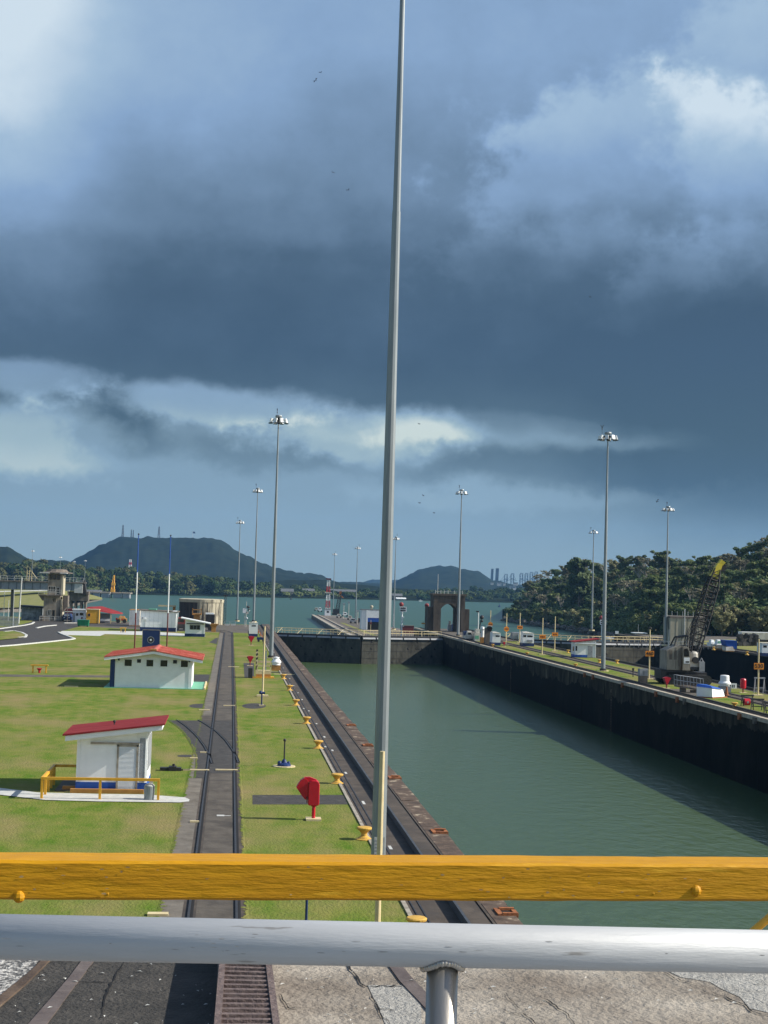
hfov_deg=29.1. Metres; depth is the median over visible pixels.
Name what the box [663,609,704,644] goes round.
concrete block
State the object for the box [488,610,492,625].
sign post
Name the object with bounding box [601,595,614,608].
tree
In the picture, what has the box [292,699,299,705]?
mooring bollard
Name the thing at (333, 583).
floodlight mast
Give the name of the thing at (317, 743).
mooring bollard
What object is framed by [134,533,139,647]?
flagpole
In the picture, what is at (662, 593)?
tree
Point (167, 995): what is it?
terrace asphalt
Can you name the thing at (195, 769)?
cover bar
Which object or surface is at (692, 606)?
tree
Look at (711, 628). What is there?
tree
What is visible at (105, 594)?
dock pier
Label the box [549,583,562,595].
tree
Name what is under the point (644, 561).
tree
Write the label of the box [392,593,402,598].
house
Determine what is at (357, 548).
floodlight mast
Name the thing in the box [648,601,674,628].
tree
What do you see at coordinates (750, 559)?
tree
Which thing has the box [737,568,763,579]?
tree
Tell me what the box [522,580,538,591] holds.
tree
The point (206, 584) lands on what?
wood
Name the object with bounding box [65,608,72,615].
parked van
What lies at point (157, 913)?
cover bar
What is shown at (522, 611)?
tree
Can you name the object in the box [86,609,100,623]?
shed
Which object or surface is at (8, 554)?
hill
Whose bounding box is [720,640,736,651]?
covered truck
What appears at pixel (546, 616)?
tree
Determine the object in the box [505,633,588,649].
lock gate leaf
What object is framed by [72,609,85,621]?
hut
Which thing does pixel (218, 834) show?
track paving
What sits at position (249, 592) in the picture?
shore scrub
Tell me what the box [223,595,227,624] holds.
lattice pole
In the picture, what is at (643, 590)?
tree
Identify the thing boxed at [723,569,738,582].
tree
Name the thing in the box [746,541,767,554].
tree
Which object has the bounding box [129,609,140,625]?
shipping container
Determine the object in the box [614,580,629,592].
tree
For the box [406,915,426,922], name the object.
mooring bollard
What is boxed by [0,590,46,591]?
road
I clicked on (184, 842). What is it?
track paving
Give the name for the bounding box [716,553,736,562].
tree
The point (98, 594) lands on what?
dock pier
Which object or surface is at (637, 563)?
tree
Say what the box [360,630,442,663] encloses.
lock gate leaf
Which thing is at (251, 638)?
hose box
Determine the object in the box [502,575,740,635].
wooded slope
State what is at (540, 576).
tree
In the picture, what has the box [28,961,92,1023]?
steel strip
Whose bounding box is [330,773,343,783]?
mooring bollard
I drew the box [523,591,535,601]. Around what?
tree
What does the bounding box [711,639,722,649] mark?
truck
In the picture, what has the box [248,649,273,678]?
machine platform
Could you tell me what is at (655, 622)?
tree
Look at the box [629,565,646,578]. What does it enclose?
tree
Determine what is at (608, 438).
floodlight mast
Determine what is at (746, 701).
sawhorse
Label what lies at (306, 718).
mooring bollard
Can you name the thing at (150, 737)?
wall
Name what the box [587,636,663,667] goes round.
lock gate leaf
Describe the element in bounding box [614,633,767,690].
lock wall
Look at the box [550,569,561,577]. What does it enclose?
tree
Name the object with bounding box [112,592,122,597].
dock pier
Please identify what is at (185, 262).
sky
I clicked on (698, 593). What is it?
tree
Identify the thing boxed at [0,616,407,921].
lawn
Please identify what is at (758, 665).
sign post
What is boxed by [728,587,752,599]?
tree
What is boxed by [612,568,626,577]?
tree
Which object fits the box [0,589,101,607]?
lawn
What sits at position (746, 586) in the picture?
tree
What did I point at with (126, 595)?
dock pier
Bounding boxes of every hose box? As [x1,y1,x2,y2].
[247,656,253,665]
[248,636,253,645]
[296,777,320,820]
[662,677,670,688]
[739,678,745,692]
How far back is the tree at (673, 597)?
467.41 m
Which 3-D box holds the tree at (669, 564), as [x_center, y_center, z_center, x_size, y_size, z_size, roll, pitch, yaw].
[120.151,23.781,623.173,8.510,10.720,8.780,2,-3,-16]
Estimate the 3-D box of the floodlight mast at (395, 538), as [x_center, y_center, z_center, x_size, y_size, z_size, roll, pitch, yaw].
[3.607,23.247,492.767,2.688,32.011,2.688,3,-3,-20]
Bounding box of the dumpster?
[77,620,89,626]
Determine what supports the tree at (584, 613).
on the wooded slope
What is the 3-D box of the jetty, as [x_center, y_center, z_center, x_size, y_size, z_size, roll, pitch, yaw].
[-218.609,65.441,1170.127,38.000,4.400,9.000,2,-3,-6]
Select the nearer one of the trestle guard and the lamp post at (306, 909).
the lamp post at (306, 909)
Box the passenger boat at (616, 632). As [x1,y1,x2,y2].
[606,624,646,640]
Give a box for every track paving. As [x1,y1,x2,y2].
[159,633,222,917]
[195,632,232,918]
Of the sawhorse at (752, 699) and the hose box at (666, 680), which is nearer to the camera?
the sawhorse at (752, 699)
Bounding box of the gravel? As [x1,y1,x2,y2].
[0,960,37,994]
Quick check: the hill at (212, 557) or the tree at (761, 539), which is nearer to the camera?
the tree at (761, 539)
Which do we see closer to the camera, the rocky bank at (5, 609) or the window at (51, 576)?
the window at (51, 576)
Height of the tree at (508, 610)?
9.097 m
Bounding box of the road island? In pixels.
[0,631,24,639]
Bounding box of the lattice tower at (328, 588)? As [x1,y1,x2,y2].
[325,578,331,608]
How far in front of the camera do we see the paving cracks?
11.12 m
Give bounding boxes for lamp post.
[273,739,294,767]
[305,900,307,919]
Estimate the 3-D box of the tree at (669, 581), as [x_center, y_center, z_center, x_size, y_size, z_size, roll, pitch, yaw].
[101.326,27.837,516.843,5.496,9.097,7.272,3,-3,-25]
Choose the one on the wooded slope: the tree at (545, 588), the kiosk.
the tree at (545, 588)
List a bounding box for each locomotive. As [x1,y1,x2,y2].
[463,631,472,639]
[489,631,500,645]
[520,631,533,645]
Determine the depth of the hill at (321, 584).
2176.60 m
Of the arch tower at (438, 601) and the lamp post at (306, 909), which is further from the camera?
the arch tower at (438, 601)
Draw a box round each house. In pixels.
[281,588,293,594]
[330,589,355,593]
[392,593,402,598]
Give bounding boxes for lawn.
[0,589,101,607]
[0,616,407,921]
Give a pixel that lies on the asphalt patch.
(295, 799)
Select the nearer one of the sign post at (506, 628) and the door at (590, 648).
the door at (590, 648)
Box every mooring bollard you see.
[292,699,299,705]
[302,716,310,723]
[313,740,323,748]
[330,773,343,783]
[355,826,371,840]
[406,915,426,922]
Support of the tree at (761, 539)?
on the wooded slope
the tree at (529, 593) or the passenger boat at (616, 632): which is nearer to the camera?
the passenger boat at (616, 632)
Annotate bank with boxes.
[0,599,101,611]
[633,634,736,640]
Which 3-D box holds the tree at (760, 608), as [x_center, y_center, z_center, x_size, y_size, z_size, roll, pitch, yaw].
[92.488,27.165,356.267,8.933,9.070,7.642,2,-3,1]
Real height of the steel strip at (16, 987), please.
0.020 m
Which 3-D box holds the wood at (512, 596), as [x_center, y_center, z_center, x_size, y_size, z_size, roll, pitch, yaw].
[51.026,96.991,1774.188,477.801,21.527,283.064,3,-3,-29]
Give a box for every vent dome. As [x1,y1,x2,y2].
[271,657,280,670]
[718,675,730,691]
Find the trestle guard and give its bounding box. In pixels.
[31,664,47,672]
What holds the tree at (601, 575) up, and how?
on the wooded slope
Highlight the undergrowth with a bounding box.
[504,557,767,634]
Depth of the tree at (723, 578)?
457.92 m
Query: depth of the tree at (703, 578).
471.83 m
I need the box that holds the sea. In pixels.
[0,595,710,640]
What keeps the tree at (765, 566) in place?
on the wooded slope
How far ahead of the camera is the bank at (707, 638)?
338.74 m
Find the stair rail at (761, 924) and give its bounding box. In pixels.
[749,914,767,929]
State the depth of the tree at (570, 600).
644.98 m
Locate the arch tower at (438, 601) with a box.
[424,589,469,631]
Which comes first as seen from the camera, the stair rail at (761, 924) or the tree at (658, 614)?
the stair rail at (761, 924)
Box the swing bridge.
[0,570,89,616]
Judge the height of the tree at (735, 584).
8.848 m
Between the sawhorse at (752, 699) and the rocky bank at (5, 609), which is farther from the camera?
the rocky bank at (5, 609)
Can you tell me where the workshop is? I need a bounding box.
[20,605,43,619]
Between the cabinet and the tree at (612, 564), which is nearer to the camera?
the cabinet
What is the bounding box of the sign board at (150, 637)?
[142,629,159,646]
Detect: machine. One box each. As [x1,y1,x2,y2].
[160,764,189,770]
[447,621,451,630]
[473,629,479,640]
[510,632,518,640]
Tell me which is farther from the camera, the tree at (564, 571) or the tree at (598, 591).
the tree at (564, 571)
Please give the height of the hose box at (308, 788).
1.840 m
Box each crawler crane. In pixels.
[332,591,342,614]
[654,559,725,684]
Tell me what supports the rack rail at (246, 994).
on the terrace
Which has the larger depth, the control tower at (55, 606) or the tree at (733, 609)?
the tree at (733, 609)
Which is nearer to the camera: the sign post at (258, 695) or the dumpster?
the sign post at (258, 695)
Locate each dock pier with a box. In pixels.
[93,592,100,596]
[101,592,110,597]
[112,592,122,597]
[122,593,130,597]
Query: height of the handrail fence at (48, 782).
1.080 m
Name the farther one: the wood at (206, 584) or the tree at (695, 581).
the wood at (206, 584)
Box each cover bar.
[147,912,167,915]
[183,769,208,770]
[215,769,237,770]
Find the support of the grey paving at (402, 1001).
on the terrace
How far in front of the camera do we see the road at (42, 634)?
266.78 m
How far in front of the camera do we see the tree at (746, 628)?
354.29 m
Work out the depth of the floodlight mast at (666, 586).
284.59 m
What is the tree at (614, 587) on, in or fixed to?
on the wooded slope
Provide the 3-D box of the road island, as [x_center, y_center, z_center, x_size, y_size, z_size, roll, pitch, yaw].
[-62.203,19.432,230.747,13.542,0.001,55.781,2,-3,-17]
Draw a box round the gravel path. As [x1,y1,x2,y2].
[0,674,109,676]
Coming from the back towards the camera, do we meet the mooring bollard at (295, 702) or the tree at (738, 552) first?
the tree at (738, 552)
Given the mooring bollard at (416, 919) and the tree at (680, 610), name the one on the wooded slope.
the tree at (680, 610)
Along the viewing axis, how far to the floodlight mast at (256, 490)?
356.49 m
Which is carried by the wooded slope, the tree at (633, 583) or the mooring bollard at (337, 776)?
the tree at (633, 583)
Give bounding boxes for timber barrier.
[0,852,767,902]
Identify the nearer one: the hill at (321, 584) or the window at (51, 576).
the window at (51, 576)
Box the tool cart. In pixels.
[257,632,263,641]
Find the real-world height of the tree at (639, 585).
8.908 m
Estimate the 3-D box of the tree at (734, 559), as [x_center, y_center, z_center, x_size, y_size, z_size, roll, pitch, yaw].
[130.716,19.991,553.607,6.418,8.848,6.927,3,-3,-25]
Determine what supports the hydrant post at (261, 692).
on the lawn at (39, 716)
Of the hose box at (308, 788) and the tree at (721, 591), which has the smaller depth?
the hose box at (308, 788)
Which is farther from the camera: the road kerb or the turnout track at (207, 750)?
the road kerb
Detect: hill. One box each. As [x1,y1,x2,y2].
[0,547,71,566]
[71,536,338,582]
[252,580,426,591]
[339,565,524,590]
[364,579,396,582]
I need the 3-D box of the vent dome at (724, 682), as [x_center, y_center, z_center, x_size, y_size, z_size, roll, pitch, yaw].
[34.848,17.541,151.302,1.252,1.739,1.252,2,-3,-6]
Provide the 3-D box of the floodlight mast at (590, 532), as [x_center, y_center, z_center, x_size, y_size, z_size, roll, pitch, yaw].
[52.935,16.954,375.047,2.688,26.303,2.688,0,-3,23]
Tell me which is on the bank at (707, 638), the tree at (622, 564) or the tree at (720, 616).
the tree at (720, 616)
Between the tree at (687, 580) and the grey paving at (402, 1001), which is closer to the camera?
the grey paving at (402, 1001)
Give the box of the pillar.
[484,626,491,643]
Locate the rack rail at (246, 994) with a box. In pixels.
[214,964,279,1023]
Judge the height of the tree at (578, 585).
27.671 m
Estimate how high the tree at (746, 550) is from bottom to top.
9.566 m
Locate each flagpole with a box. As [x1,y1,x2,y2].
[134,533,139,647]
[166,535,171,646]
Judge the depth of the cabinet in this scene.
160.50 m
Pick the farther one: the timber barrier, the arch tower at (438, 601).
the arch tower at (438, 601)
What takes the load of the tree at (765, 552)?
on the wooded slope
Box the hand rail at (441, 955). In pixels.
[0,914,767,1023]
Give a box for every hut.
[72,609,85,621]
[569,638,600,657]
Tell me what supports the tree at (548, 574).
on the wooded slope
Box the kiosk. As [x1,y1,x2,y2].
[181,617,210,636]
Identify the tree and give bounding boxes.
[504,607,514,618]
[510,604,522,608]
[510,608,521,619]
[513,599,524,605]
[518,600,529,607]
[518,608,528,618]
[521,590,528,599]
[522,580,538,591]
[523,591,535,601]
[523,609,534,620]
[527,596,537,604]
[529,585,547,594]
[532,574,544,581]
[532,609,545,621]
[536,594,547,604]
[538,608,553,622]
[539,578,546,586]
[540,570,551,578]
[542,586,552,593]
[546,593,560,604]
[547,578,553,585]
[548,612,557,624]
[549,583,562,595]
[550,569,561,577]
[552,576,565,584]
[552,610,569,622]
[555,593,565,606]
[558,583,567,593]
[559,565,569,576]
[562,609,573,623]
[563,557,594,606]
[563,595,577,608]
[567,609,584,627]
[577,608,594,627]
[584,598,595,608]
[588,563,603,577]
[588,600,602,610]
[589,581,598,593]
[589,611,601,635]
[590,576,602,585]
[593,586,602,599]
[595,609,612,618]
[597,572,611,581]
[599,581,615,591]
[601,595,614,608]
[607,559,619,571]
[607,572,617,581]
[607,594,625,609]
[608,582,621,594]
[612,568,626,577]
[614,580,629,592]
[616,555,630,569]
[623,580,639,594]
[624,559,635,565]
[625,566,633,577]
[629,555,646,567]
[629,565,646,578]
[630,598,649,615]
[634,582,645,597]
[637,557,654,567]
[640,587,659,595]
[643,574,671,595]
[644,588,670,606]
[644,611,662,634]
[646,567,663,575]
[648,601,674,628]
[649,550,670,568]
[650,603,686,628]
[653,579,670,588]
[657,569,668,579]
[659,591,672,604]
[662,557,679,570]
[662,570,675,577]
[663,579,677,594]
[668,576,685,593]
[668,594,678,602]
[669,558,681,570]
[670,566,686,576]
[673,561,694,566]
[675,607,691,615]
[676,590,688,603]
[678,566,695,574]
[682,574,692,590]
[683,602,702,615]
[684,559,696,566]
[684,587,695,599]
[687,588,705,600]
[688,565,711,574]
[688,574,701,591]
[692,556,707,566]
[695,589,719,605]
[696,582,725,601]
[698,561,711,572]
[698,571,722,585]
[702,607,715,634]
[707,555,724,562]
[708,574,731,584]
[708,606,736,635]
[710,583,734,600]
[715,604,746,635]
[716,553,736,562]
[722,582,740,595]
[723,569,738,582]
[724,599,744,608]
[725,563,739,570]
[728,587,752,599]
[729,555,740,564]
[729,571,746,586]
[731,598,756,610]
[733,546,747,559]
[734,559,749,571]
[734,612,750,631]
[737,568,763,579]
[741,546,765,554]
[741,579,762,595]
[741,584,755,598]
[743,608,760,631]
[743,611,762,631]
[745,554,753,562]
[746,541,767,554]
[746,561,764,575]
[747,583,767,605]
[748,552,767,565]
[752,606,765,612]
[752,606,767,631]
[754,537,767,550]
[755,548,767,558]
[756,558,767,575]
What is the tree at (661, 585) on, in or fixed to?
on the wooded slope
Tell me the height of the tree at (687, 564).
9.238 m
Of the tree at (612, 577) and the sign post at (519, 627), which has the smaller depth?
the sign post at (519, 627)
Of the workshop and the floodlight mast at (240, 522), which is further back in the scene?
the floodlight mast at (240, 522)
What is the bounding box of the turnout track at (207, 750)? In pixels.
[177,720,239,763]
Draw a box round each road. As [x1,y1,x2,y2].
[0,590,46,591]
[0,620,139,644]
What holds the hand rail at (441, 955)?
on the viewing platform
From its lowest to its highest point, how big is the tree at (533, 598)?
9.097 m
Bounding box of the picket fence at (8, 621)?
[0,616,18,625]
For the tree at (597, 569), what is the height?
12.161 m
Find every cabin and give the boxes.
[248,621,257,636]
[324,609,331,615]
[757,642,767,655]
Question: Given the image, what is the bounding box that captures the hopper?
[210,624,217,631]
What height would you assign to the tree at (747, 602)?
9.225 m
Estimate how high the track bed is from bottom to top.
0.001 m
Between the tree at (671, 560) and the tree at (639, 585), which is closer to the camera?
the tree at (639, 585)
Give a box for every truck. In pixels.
[177,617,184,630]
[192,608,214,630]
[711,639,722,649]
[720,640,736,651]
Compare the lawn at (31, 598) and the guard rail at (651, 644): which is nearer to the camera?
the guard rail at (651, 644)
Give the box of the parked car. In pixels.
[62,613,72,620]
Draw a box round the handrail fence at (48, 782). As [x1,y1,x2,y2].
[40,764,159,799]
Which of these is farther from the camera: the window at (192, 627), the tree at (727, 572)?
the tree at (727, 572)
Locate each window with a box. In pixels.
[48,586,55,590]
[49,574,60,579]
[124,659,131,666]
[146,659,153,666]
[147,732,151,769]
[160,660,167,666]
[180,660,188,667]
[190,625,199,629]
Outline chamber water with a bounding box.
[301,662,767,929]
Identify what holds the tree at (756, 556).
on the wooded slope
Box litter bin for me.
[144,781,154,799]
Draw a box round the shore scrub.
[87,586,339,596]
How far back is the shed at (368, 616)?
485.66 m
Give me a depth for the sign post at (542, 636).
224.00 m
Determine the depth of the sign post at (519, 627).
270.44 m
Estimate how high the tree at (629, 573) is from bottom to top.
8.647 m
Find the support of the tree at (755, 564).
on the wooded slope
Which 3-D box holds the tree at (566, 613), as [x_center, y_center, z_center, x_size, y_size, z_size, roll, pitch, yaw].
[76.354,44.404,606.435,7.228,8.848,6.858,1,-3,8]
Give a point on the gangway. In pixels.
(683, 688)
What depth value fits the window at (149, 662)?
134.07 m
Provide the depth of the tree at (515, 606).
771.60 m
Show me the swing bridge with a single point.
(77, 592)
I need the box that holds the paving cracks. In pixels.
[31,962,767,1023]
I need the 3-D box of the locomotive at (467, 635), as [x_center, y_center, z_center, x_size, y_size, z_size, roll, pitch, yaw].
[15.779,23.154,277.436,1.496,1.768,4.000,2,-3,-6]
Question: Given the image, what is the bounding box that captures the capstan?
[480,627,483,642]
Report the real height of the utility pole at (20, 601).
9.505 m
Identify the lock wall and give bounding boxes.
[258,624,522,924]
[414,627,767,793]
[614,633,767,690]
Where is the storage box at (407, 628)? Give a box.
[400,625,413,632]
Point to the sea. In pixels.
(292, 614)
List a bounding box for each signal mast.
[243,601,249,626]
[399,602,406,635]
[599,616,601,640]
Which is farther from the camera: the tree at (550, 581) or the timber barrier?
the tree at (550, 581)
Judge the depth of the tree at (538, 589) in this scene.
748.72 m
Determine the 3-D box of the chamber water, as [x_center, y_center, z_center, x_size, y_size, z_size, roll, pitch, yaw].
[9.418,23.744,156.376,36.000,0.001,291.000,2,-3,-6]
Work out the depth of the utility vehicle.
320.40 m
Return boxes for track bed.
[160,632,246,918]
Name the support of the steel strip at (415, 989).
on the terrace
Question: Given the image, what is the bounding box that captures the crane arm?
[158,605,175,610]
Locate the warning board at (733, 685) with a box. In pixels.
[731,683,736,688]
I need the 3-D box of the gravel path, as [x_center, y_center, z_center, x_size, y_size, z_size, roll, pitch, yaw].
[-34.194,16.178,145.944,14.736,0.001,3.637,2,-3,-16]
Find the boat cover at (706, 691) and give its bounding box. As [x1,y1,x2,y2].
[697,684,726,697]
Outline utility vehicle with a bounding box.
[116,616,126,622]
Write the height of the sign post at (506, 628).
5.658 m
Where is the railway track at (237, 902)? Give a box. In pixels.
[187,627,240,918]
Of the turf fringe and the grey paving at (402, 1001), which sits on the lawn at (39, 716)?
the turf fringe
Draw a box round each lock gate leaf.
[275,627,361,663]
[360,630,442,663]
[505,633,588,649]
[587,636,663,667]
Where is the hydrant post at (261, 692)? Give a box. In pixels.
[259,691,264,705]
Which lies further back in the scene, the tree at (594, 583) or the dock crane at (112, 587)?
the dock crane at (112, 587)
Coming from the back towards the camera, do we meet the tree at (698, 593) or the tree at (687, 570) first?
the tree at (687, 570)
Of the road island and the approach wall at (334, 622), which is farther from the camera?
the approach wall at (334, 622)
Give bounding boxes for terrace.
[215,964,767,1023]
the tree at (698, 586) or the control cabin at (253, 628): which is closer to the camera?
the control cabin at (253, 628)
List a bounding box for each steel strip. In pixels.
[0,961,49,1006]
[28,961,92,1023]
[389,967,425,1008]
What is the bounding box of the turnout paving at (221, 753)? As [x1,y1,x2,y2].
[168,720,231,777]
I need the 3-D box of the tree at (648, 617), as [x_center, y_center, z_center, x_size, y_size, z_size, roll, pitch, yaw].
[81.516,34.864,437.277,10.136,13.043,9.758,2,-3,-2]
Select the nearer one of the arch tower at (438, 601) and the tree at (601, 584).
the arch tower at (438, 601)
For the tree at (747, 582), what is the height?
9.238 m
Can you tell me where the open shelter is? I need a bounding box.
[86,606,122,622]
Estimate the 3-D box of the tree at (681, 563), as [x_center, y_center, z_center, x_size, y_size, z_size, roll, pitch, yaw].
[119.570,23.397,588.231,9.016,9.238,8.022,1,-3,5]
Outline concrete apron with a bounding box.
[88,621,248,632]
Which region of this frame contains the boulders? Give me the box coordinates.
[500,616,614,639]
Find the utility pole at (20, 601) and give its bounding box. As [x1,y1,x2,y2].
[18,577,21,623]
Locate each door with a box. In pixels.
[109,659,114,686]
[588,646,592,657]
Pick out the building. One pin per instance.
(214, 606)
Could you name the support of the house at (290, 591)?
on the shore
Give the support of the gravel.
on the terrace asphalt
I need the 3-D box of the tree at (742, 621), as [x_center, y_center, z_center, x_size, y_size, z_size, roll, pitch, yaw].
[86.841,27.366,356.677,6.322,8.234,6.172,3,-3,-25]
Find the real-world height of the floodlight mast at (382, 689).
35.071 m
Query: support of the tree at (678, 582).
on the wooded slope
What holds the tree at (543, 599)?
on the wooded slope
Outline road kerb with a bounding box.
[0,622,75,646]
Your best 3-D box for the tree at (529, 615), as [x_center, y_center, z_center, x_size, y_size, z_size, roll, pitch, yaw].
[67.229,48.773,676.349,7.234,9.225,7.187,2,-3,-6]
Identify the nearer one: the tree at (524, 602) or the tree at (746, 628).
the tree at (746, 628)
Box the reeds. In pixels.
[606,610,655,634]
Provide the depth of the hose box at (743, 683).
150.36 m
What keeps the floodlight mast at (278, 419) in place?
on the lawn at (39, 716)
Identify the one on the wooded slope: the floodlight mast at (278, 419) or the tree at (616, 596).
the tree at (616, 596)
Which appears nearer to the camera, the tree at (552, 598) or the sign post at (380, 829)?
the sign post at (380, 829)
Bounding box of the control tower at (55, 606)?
[38,569,72,620]
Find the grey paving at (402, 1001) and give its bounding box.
[368,972,767,1023]
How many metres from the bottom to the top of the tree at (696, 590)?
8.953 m
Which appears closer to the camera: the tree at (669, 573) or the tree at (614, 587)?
the tree at (669, 573)
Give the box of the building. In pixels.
[179,598,223,624]
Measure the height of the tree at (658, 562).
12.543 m
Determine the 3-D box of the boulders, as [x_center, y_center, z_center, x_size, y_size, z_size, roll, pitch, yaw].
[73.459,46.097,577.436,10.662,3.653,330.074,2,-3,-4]
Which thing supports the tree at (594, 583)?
on the wooded slope
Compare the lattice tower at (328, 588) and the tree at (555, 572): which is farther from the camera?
the tree at (555, 572)
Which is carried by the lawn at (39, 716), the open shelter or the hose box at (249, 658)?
the hose box at (249, 658)
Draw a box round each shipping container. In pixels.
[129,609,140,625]
[738,631,767,641]
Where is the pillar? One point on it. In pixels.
(487, 630)
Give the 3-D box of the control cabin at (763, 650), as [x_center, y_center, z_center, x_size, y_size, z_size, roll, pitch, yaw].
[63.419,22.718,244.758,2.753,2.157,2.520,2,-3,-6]
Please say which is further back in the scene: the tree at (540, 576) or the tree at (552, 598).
the tree at (540, 576)
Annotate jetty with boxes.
[87,591,131,597]
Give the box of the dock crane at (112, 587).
[110,575,114,591]
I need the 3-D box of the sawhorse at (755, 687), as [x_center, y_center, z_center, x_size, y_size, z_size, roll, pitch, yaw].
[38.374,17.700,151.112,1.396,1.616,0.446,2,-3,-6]
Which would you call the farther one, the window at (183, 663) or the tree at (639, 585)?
the tree at (639, 585)
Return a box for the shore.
[90,590,517,602]
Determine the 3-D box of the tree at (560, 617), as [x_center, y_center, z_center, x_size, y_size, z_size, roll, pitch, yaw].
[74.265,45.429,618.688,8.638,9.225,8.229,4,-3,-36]
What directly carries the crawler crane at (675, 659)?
on the lock wall at (724, 737)
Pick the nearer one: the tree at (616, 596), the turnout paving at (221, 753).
the turnout paving at (221, 753)
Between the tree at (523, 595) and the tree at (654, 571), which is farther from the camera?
the tree at (523, 595)
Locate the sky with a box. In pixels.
[0,0,767,584]
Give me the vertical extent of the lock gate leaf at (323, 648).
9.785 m
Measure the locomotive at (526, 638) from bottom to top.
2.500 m
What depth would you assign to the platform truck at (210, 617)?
288.14 m
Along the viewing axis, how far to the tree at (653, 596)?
497.30 m
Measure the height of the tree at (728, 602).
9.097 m
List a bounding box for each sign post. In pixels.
[257,626,267,696]
[375,751,384,921]
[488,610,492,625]
[504,613,508,645]
[516,613,522,642]
[538,618,545,654]
[551,616,557,651]
[645,627,653,679]
[752,639,763,695]
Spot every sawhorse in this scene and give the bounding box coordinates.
[740,695,753,705]
[750,698,763,709]
[753,677,764,692]
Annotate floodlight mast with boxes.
[234,517,243,621]
[250,484,262,621]
[267,408,288,657]
[332,551,336,612]
[355,544,360,619]
[371,0,404,854]
[391,537,399,629]
[456,486,467,635]
[589,530,598,630]
[597,425,618,670]
[661,502,674,645]
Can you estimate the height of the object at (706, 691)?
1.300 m
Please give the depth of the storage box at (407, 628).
463.32 m
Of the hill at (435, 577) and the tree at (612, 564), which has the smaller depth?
the tree at (612, 564)
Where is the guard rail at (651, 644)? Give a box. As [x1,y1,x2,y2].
[621,640,713,649]
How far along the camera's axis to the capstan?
260.57 m
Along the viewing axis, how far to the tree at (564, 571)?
794.77 m
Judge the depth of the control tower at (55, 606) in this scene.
319.87 m
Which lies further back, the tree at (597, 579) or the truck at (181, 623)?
the tree at (597, 579)
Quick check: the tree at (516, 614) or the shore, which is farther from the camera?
the shore
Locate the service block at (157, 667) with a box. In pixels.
[64,645,206,689]
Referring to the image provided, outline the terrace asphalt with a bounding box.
[0,961,216,1023]
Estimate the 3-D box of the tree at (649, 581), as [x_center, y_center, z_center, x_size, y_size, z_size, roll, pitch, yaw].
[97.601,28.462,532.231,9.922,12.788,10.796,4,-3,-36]
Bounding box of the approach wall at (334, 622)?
[311,615,413,635]
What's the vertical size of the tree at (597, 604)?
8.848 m
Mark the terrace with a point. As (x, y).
(568, 991)
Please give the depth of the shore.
1527.23 m
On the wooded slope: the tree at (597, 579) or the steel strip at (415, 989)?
the tree at (597, 579)
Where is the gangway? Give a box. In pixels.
[674,674,703,692]
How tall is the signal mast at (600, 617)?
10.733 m
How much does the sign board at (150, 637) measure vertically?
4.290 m
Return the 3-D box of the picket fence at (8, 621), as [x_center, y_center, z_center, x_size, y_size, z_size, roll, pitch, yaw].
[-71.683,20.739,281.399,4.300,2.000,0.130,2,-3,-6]
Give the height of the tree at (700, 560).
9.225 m
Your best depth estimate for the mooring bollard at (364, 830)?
57.77 m
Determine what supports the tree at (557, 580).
on the wooded slope
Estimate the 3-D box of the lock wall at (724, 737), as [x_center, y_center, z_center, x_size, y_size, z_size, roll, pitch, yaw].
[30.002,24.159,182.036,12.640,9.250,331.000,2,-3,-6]
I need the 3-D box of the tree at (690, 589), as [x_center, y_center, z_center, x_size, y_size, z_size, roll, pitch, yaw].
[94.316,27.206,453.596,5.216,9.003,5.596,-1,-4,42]
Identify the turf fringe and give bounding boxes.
[155,632,407,918]
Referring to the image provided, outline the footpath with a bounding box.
[0,788,188,801]
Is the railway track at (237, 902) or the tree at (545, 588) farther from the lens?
the tree at (545, 588)
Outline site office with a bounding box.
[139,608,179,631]
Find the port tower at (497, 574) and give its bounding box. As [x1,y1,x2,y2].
[495,568,498,580]
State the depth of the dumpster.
291.30 m
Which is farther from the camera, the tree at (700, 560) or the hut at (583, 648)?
the tree at (700, 560)
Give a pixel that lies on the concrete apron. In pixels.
(236, 628)
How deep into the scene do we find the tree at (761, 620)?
349.77 m
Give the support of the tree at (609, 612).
on the wooded slope
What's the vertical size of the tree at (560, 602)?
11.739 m
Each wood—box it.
[5,561,281,595]
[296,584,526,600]
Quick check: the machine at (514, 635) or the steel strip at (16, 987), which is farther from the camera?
the machine at (514, 635)
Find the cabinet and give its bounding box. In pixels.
[638,668,647,683]
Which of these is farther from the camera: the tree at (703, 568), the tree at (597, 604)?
the tree at (597, 604)
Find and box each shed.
[54,715,168,793]
[86,609,100,623]
[360,605,378,629]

